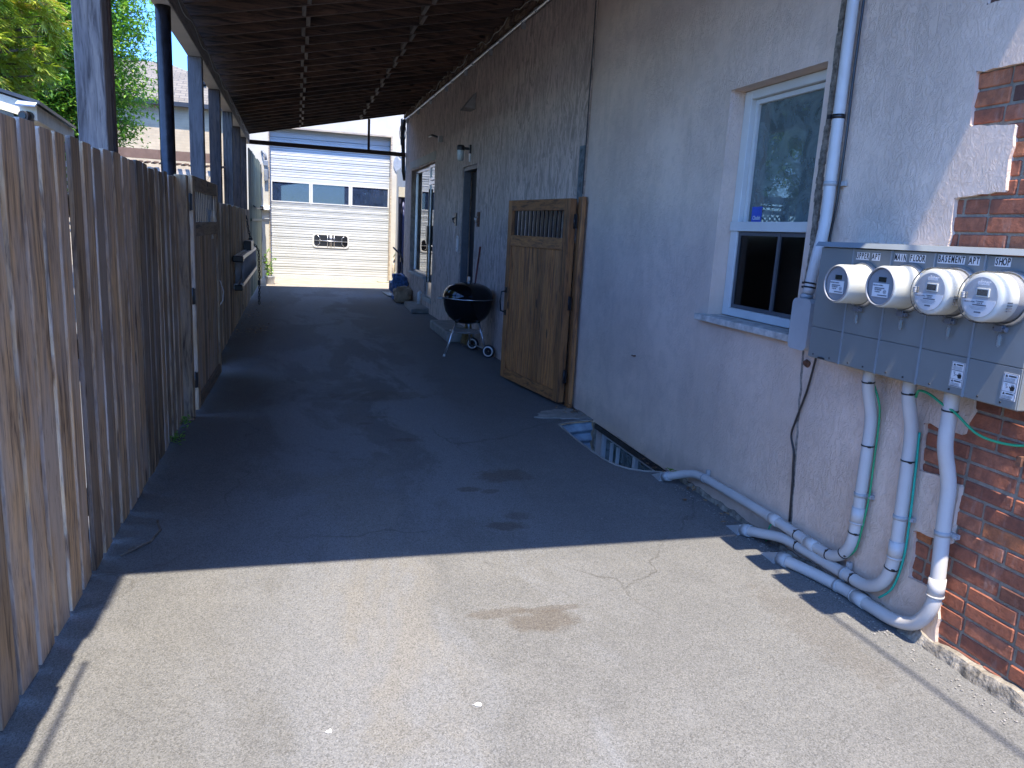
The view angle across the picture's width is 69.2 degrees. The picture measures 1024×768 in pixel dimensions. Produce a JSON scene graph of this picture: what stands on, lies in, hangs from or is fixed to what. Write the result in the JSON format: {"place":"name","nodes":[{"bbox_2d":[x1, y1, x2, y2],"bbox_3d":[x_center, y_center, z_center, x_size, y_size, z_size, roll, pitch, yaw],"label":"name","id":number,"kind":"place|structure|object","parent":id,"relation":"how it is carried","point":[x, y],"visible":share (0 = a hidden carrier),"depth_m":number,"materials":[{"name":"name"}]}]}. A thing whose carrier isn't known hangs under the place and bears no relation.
{"place":"outdoors","nodes":[
{"label":"outdoors","id":0,"kind":"place"},
{"bbox_2d":[0,88,75,141],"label":"shed","id":1,"kind":"structure","parent":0,"point":[46,117],"depth_m":5.67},
{"bbox_2d":[15,99,36,121],"bbox_3d":[-3.579,-1.987,5.511,0.145,0.232,0.135,0,12,-16],"label":"security camera","id":2,"kind":"object","parent":1,"relation":"attached to","point":[28,115],"visible":0.62,"depth_m":5.46,"materials":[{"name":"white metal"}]},
{"bbox_2d":[68,0,186,70],"label":"sky","id":3,"kind":"structure","parent":0,"point":[179,56],"materials":[{"name":"blue"}]},
{"bbox_2d":[65,59,223,264],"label":"neighbour house","id":4,"kind":"structure","parent":0,"point":[181,107],"depth_m":21.41,"materials":[{"name":"white paint"}]},
{"bbox_2d":[258,277,388,289],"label":"concrete path","id":5,"kind":"structure","parent":0,"point":[319,283],"depth_m":19.47,"materials":[{"name":"grey concrete"}]},
{"bbox_2d":[260,249,275,284],"bbox_3d":[-6.000,-2.917,18.315,0.324,0.908,0.426,8,12,21],"label":"potted plant","id":6,"kind":"object","parent":5,"relation":"on","point":[270,279],"visible":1,"depth_m":18.28,"materials":[{"name":"green plant"}]},
{"bbox_2d":[0,265,1023,767],"bbox_3d":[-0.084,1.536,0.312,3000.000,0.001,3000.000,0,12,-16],"label":"ground","id":7,"kind":"structure","parent":0,"point":[542,601],"depth_m":3.12,"materials":[{"name":"concrete"}]},
{"bbox_2d":[0,0,72,115],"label":"cedar tree","id":8,"kind":"object","parent":7,"relation":"on","point":[27,52],"visible":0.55,"depth_m":9.39,"materials":[{"name":"green plant"}]},
{"bbox_2d":[0,0,159,192],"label":"deciduous tree","id":9,"kind":"object","parent":7,"relation":"on","point":[61,104],"visible":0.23,"depth_m":14.13,"materials":[{"name":"green plant"}]},
{"bbox_2d":[0,113,183,730],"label":"board fence","id":10,"kind":"object","parent":7,"relation":"on","point":[124,345],"visible":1,"depth_m":2.94,"materials":[{"name":"brown wood"}]},
{"bbox_2d":[120,520,160,555],"bbox_3d":[-1.786,0.753,3.633,0.074,0.022,0.414,2,12,-4],"label":"fallen twig","id":11,"kind":"object","parent":7,"relation":"on","point":[145,543],"visible":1,"depth_m":3.57,"materials":[{"name":"brown wood"}]},
{"bbox_2d":[64,143,225,231],"bbox_3d":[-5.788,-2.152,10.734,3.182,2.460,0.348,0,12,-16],"label":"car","id":12,"kind":"object","parent":7,"relation":"on","point":[143,153],"visible":0.05,"depth_m":10.59,"materials":[{"name":"white metal"}]},
{"bbox_2d":[173,174,195,419],"bbox_3d":[-2.498,-0.637,5.675,0.085,1.860,0.115,0,12,-16],"label":"gate post","id":13,"kind":"object","parent":7,"relation":"on","point":[183,229],"visible":0.76,"depth_m":5.62,"materials":[{"name":"brown wood"}]},
{"bbox_2d":[183,174,221,409],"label":"gate","id":14,"kind":"structure","parent":13,"relation":"attached to","point":[204,246],"depth_m":6.39,"materials":[{"name":"brown wood"}]},
{"bbox_2d":[210,210,213,238],"bbox_3d":[-2.777,-1.481,6.885,0.014,0.260,0.228,0,12,-16],"label":"gate latch","id":15,"kind":"object","parent":14,"relation":"attached to","point":[211,218],"visible":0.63,"depth_m":6.84,"materials":[{"name":"grey metal"}]},
{"bbox_2d":[218,202,250,352],"bbox_3d":[-4.186,-1.800,11.204,0.091,1.732,7.384,0,12,-16],"label":"board fence","id":16,"kind":"object","parent":7,"relation":"on","point":[233,230],"visible":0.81,"depth_m":9.98,"materials":[{"name":"brown wood"}]},
{"bbox_2d":[233,240,256,290],"bbox_3d":[-4.443,-2.093,12.514,0.141,0.620,5.001,0,12,-16],"label":"ladder","id":17,"kind":"object","parent":16,"relation":"hanging from","point":[244,260],"visible":1,"depth_m":11.33,"materials":[{"name":"metal"}]},
{"bbox_2d":[246,215,260,304],"bbox_3d":[-4.710,-2.251,13.576,0.112,1.629,0.351,7,12,20],"label":"chain","id":18,"kind":"object","parent":16,"relation":"hanging from","point":[259,280],"visible":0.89,"depth_m":13.66,"materials":[{"name":"black metal"}]},
{"bbox_2d":[248,148,262,296],"bbox_3d":[-5.924,-3.781,17.247,0.061,2.982,5.600,0,12,-16],"label":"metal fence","id":19,"kind":"object","parent":7,"relation":"on","point":[254,189],"visible":0.9,"depth_m":16.51,"materials":[{"name":"grey metal"}]},
{"bbox_2d":[71,0,523,208],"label":"carport","id":20,"kind":"object","parent":7,"relation":"on","point":[257,66],"visible":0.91,"depth_m":8.55,"materials":[{"name":"brown wood"}]},
{"bbox_2d":[246,115,406,280],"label":"garage","id":21,"kind":"structure","parent":7,"relation":"on","point":[330,214],"depth_m":20.51,"materials":[{"name":"beige paint"}]},
{"bbox_2d":[261,150,267,257],"bbox_3d":[-6.591,-4.765,19.785,0.196,2.827,0.159,0,12,-16],"label":"downspout","id":22,"kind":"object","parent":21,"relation":"attached to","point":[265,162],"visible":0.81,"depth_m":19.58,"materials":[{"name":"grey metal"}]},
{"bbox_2d":[269,129,389,280],"bbox_3d":[-5.015,-4.900,20.550,3.185,3.985,0.074,0,12,-16],"label":"garage door","id":23,"kind":"structure","parent":21,"relation":"in","point":[314,203],"depth_m":20.56,"materials":[{"name":"white metal"}]},
{"bbox_2d":[393,149,405,171],"bbox_3d":[-3.021,-6.157,20.572,0.520,0.680,0.020,0,12,-16],"label":"wall sign","id":24,"kind":"object","parent":21,"relation":"attached to","point":[397,164],"visible":0.42,"depth_m":20.53,"materials":[{"name":"white paint"}]},
{"bbox_2d":[393,247,402,272],"bbox_3d":[-2.745,-2.752,17.893,0.290,1.076,0.092,3,11,-1],"label":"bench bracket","id":25,"kind":"object","parent":7,"relation":"on","point":[401,257],"visible":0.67,"depth_m":17.81,"materials":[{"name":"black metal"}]},
{"bbox_2d":[389,273,408,299],"bbox_3d":[-2.462,-2.117,16.200,0.375,0.598,0.347,-3,13,-27],"label":"plastic bag","id":26,"kind":"object","parent":7,"relation":"on","point":[399,279],"visible":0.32,"depth_m":16.06,"materials":[{"name":"blue plastic"}]},
{"bbox_2d":[395,166,405,272],"bbox_3d":[-2.955,-4.097,19.452,0.480,3.100,3.280,0,12,-16],"label":"annex","id":27,"kind":"object","parent":7,"relation":"on","point":[400,212],"visible":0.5,"depth_m":18.03,"materials":[{"name":"beige paint"}]},
{"bbox_2d":[377,252,395,282],"bbox_3d":[-3.393,-3.519,20.880,0.746,1.355,0.241,-6,14,-37],"label":"garden hose","id":28,"kind":"object","parent":27,"relation":"attached to","point":[393,265],"visible":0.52,"depth_m":21.00,"materials":[{"name":"beige rubber"}]},
{"bbox_2d":[397,197,404,272],"bbox_3d":[-2.628,-3.375,18.078,0.310,2.270,0.180,0,12,-16],"label":"door leaf","id":29,"kind":"structure","parent":27,"relation":"in","point":[400,199],"depth_m":17.93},
{"bbox_2d":[393,286,412,302],"bbox_3d":[-2.323,-1.896,15.765,0.401,0.371,0.349,0,12,-16],"label":"paper bag","id":30,"kind":"object","parent":7,"relation":"on","point":[402,294],"visible":0.91,"depth_m":15.63,"materials":[{"name":"paper"}]},
{"bbox_2d":[404,301,428,313],"bbox_3d":[-1.887,-1.497,14.521,0.370,0.090,1.446,0,12,-16],"label":"door step","id":31,"kind":"object","parent":7,"relation":"on","point":[412,307],"depth_m":14.10,"materials":[{"name":"concrete"}]},
{"bbox_2d":[170,415,674,471],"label":"weeds","id":32,"kind":"object","parent":7,"relation":"on","point":[176,434],"visible":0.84,"depth_m":5.23,"materials":[{"name":"green plant"}]},
{"bbox_2d":[430,320,474,342],"bbox_3d":[-0.911,-0.808,11.255,0.430,0.145,1.500,0,12,-16],"label":"door step","id":33,"kind":"object","parent":7,"relation":"on","point":[441,328],"depth_m":11.06,"materials":[{"name":"concrete"}]},
{"bbox_2d":[437,277,494,357],"bbox_3d":[-0.618,-0.878,9.545,0.726,1.006,0.776,0,12,-16],"label":"kettle grill","id":34,"kind":"object","parent":7,"relation":"on","point":[468,303],"visible":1,"depth_m":9.27,"materials":[{"name":"black metal"}]},
{"bbox_2d":[460,247,480,344],"bbox_3d":[-0.589,-1.205,10.185,0.213,1.342,0.352,5,12,8],"label":"broom","id":35,"kind":"object","parent":7,"relation":"on","point":[464,339],"visible":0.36,"depth_m":10.21,"materials":[{"name":"wood"}]},
{"bbox_2d":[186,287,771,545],"bbox_3d":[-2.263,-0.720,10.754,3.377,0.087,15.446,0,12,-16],"label":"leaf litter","id":36,"kind":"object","parent":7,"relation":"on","point":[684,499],"visible":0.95,"depth_m":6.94,"materials":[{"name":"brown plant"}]},
{"bbox_2d":[403,0,597,424],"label":"building","id":37,"kind":"structure","parent":7,"relation":"on","point":[522,128],"depth_m":9.43,"materials":[{"name":"paint"}]},
{"bbox_2d":[399,118,405,180],"bbox_3d":[-2.393,-5.221,16.560,0.202,1.331,0.206,12,14,36],"label":"cable bundle","id":38,"kind":"object","parent":37,"relation":"attached to","point":[402,132],"visible":0.99,"depth_m":16.51,"materials":[{"name":"black plastic"}]},
{"bbox_2d":[417,291,421,303],"bbox_3d":[-1.841,-1.685,14.782,0.095,0.358,0.069,0,12,-16],"label":"pipe stub","id":39,"kind":"object","parent":37,"relation":"attached to","point":[419,297],"visible":0.85,"depth_m":14.75,"materials":[{"name":"white paint"}]},
{"bbox_2d":[408,167,433,278],"bbox_3d":[-1.870,-3.291,15.177,0.180,2.140,1.923,0,12,-17],"label":"shopfront window","id":40,"kind":"structure","parent":37,"relation":"in","point":[422,176],"depth_m":15.38,"materials":[{"name":"glass"}]},
{"bbox_2d":[425,180,434,297],"bbox_3d":[-1.518,-2.714,13.995,0.095,2.160,0.771,0,12,-17],"label":"glass door","id":41,"kind":"structure","parent":37,"relation":"in","point":[429,229],"depth_m":14.18,"materials":[{"name":"glass"}]},
{"bbox_2d":[428,134,442,142],"bbox_3d":[-1.316,-4.201,12.697,0.320,0.128,0.123,9,13,25],"label":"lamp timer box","id":42,"kind":"object","parent":37,"relation":"attached to","point":[440,138],"visible":1,"depth_m":12.63,"materials":[{"name":"metal"}]},
{"bbox_2d":[452,213,456,225],"bbox_3d":[-0.908,-2.585,11.664,0.073,0.200,0.100,0,12,-16],"label":"wall hook","id":43,"kind":"object","parent":37,"relation":"attached to","point":[455,222],"depth_m":11.65,"materials":[{"name":"black metal"}]},
{"bbox_2d":[456,236,458,251],"bbox_3d":[-0.860,-2.192,11.604,0.016,0.250,0.140,0,12,-16],"label":"door plaque","id":44,"kind":"object","parent":37,"relation":"attached to","point":[457,238],"depth_m":11.58,"materials":[{"name":"black metal"}]},
{"bbox_2d":[457,145,471,161],"bbox_3d":[-0.695,-3.335,10.710,0.205,0.230,0.111,0,12,-16],"label":"wall lamp","id":45,"kind":"object","parent":37,"relation":"attached to","point":[460,152],"visible":1,"depth_m":10.67,"materials":[{"name":"white metal"}]},
{"bbox_2d":[460,93,475,111],"bbox_3d":[-0.626,-4.005,10.530,0.170,0.220,0.300,0,12,-16],"label":"vent hood","id":46,"kind":"object","parent":37,"relation":"attached to","point":[469,105],"visible":1,"depth_m":10.42,"materials":[{"name":"metal"}]},
{"bbox_2d":[405,0,538,114],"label":"hanging wire","id":47,"kind":"object","parent":37,"relation":"attached to","point":[475,48],"visible":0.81,"depth_m":9.79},
{"bbox_2d":[468,172,476,281],"bbox_3d":[-0.519,-2.018,11.065,0.040,2.230,0.831,0,12,-17],"label":"door leaf","id":48,"kind":"structure","parent":37,"relation":"in","point":[474,176],"depth_m":11.25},
{"bbox_2d":[474,212,479,226],"bbox_3d":[-0.491,-2.282,10.287,0.073,0.200,0.100,0,12,-16],"label":"wall hook","id":49,"kind":"object","parent":37,"relation":"attached to","point":[478,219],"depth_m":10.26,"materials":[{"name":"metal"}]},
{"bbox_2d":[405,0,550,122],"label":"horizontal conduit","id":50,"kind":"object","parent":37,"relation":"attached to","point":[522,22],"visible":1,"depth_m":9.58,"materials":[{"name":"metal"}]},
{"bbox_2d":[534,408,591,419],"bbox_3d":[0.411,0.271,6.651,0.509,0.012,0.382,0,12,-16],"label":"concrete patch","id":51,"kind":"object","parent":7,"relation":"on","point":[554,413],"visible":0.98,"depth_m":6.61,"materials":[{"name":"grey concrete"}]},
{"bbox_2d":[564,196,586,407],"bbox_3d":[0.579,-0.728,6.804,0.042,1.920,0.100,0,12,-16],"label":"gate post","id":52,"kind":"object","parent":7,"relation":"on","point":[582,201],"visible":0.9,"depth_m":6.76,"materials":[{"name":"brown wood"}]},
{"bbox_2d":[499,198,577,402],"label":"gate","id":53,"kind":"structure","parent":52,"relation":"attached to","point":[537,293],"depth_m":7.26,"materials":[{"name":"brown wood"}]},
{"bbox_2d":[195,426,1017,738],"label":"pebbles","id":54,"kind":"object","parent":7,"relation":"on","point":[817,600],"visible":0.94,"depth_m":3.25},
{"bbox_2d":[558,419,666,472],"bbox_3d":[0.692,0.932,5.876,0.550,0.971,1.700,0,12,-16],"label":"window well","id":55,"kind":"object","parent":7,"relation":"in","point":[582,432],"depth_m":6.38,"materials":[{"name":"metal"}]},
{"bbox_2d":[572,0,1023,716],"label":"house","id":56,"kind":"structure","parent":7,"relation":"on","point":[710,132],"depth_m":3.97,"materials":[{"name":"white paint"}]},
{"bbox_2d":[600,434,654,470],"bbox_3d":[0.969,0.790,5.951,0.055,0.510,1.290,0,12,-16],"label":"basement window","id":57,"kind":"structure","parent":56,"relation":"in","point":[611,451],"depth_m":6.19,"materials":[{"name":"white glass"}]},
{"bbox_2d":[694,69,826,341],"bbox_3d":[1.494,-0.980,4.154,0.350,1.369,1.015,0,12,-16],"label":"window","id":58,"kind":"structure","parent":56,"relation":"in","point":[781,124],"depth_m":4.23,"materials":[{"name":"white plastic"}]},
{"bbox_2d":[652,371,877,561],"bbox_3d":[1.310,0.278,4.158,0.145,1.101,1.854,-1,12,-18],"label":"conduit","id":59,"kind":"object","parent":56,"relation":"attached to","point":[847,548],"visible":0.97,"depth_m":3.38,"materials":[{"name":"grey plastic"}]},
{"bbox_2d":[849,386,880,556],"bbox_3d":[1.573,0.377,3.322,0.054,0.895,0.079,0,12,-16],"label":"ground wire","id":60,"kind":"object","parent":59,"relation":"attached to","point":[873,465],"visible":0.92,"depth_m":3.29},
{"bbox_2d":[788,358,816,521],"bbox_3d":[1.470,0.268,3.804,0.019,0.921,0.128,0,12,-13],"label":"black cable","id":61,"kind":"object","parent":56,"relation":"attached to","point":[793,426],"visible":0.89,"depth_m":3.85,"materials":[{"name":"rubber"}]},
{"bbox_2d":[803,359,810,367],"bbox_3d":[1.490,-0.104,3.752,0.037,0.043,0.039,0,12,-16],"label":"pipe plug","id":62,"kind":"object","parent":56,"relation":"attached to","point":[806,363],"visible":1,"depth_m":3.74,"materials":[{"name":"metal"}]},
{"bbox_2d":[788,0,859,350],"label":"conduit riser","id":63,"kind":"object","parent":56,"relation":"attached to","point":[801,319],"visible":0.98,"depth_m":3.51,"materials":[{"name":"grey plastic"}]},
{"bbox_2d":[828,0,864,241],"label":"black cable","id":64,"kind":"object","parent":56,"relation":"attached to","point":[848,117],"visible":0.94,"depth_m":3.44,"materials":[{"name":"rubber"}]},
{"bbox_2d":[760,392,960,630],"bbox_3d":[1.535,0.457,3.344,0.141,1.102,1.042,-1,12,-18],"label":"conduit","id":65,"kind":"object","parent":56,"relation":"attached to","point":[927,612],"visible":0.97,"depth_m":2.92,"materials":[{"name":"grey plastic"}]},
{"bbox_2d":[808,241,1023,411],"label":"meter cabinet","id":66,"kind":"object","parent":56,"relation":"attached to","point":[969,359],"visible":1,"depth_m":2.81,"materials":[{"name":"grey metal"}]},
{"bbox_2d":[726,381,918,591],"bbox_3d":[1.463,0.397,3.616,0.121,1.099,1.184,-1,12,-18],"label":"conduit","id":67,"kind":"object","parent":66,"relation":"attached to","point":[884,579],"visible":0.96,"depth_m":3.13,"materials":[{"name":"grey plastic"}]},
{"bbox_2d":[878,432,920,598],"bbox_3d":[1.646,0.572,3.140,0.015,0.774,0.101,0,12,-16],"label":"ground wire","id":68,"kind":"object","parent":67,"relation":"attached to","point":[909,519],"visible":1,"depth_m":3.10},
{"bbox_2d":[824,262,875,323],"bbox_3d":[1.403,-0.381,3.100,0.138,0.259,0.188,0,12,-16],"label":"electric meter","id":69,"kind":"object","parent":66,"relation":"attached to","point":[843,283],"visible":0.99,"depth_m":3.05,"materials":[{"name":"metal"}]},
{"bbox_2d":[865,263,922,329],"bbox_3d":[1.469,-0.339,2.869,0.138,0.259,0.188,0,12,-16],"label":"electric meter","id":70,"kind":"object","parent":66,"relation":"attached to","point":[887,286],"visible":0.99,"depth_m":2.82,"materials":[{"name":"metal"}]},
{"bbox_2d":[910,266,973,336],"bbox_3d":[1.531,-0.293,2.656,0.137,0.259,0.188,0,12,-16],"label":"electric meter","id":71,"kind":"object","parent":66,"relation":"attached to","point":[935,291],"visible":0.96,"depth_m":2.61,"materials":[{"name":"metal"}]},
{"bbox_2d":[957,270,1023,346],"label":"electric meter","id":72,"kind":"object","parent":66,"relation":"attached to","point":[993,297],"visible":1,"depth_m":2.42,"materials":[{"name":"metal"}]},
{"bbox_2d":[915,389,1023,446],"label":"ground wire","id":73,"kind":"object","parent":56,"relation":"attached to","point":[965,423],"visible":1,"depth_m":2.73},
{"bbox_2d":[1015,456,1023,466],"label":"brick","id":74,"kind":"object","parent":56,"relation":"attached to","point":[1019,461],"depth_m":2.60,"materials":[{"name":"brick"}]}
]}

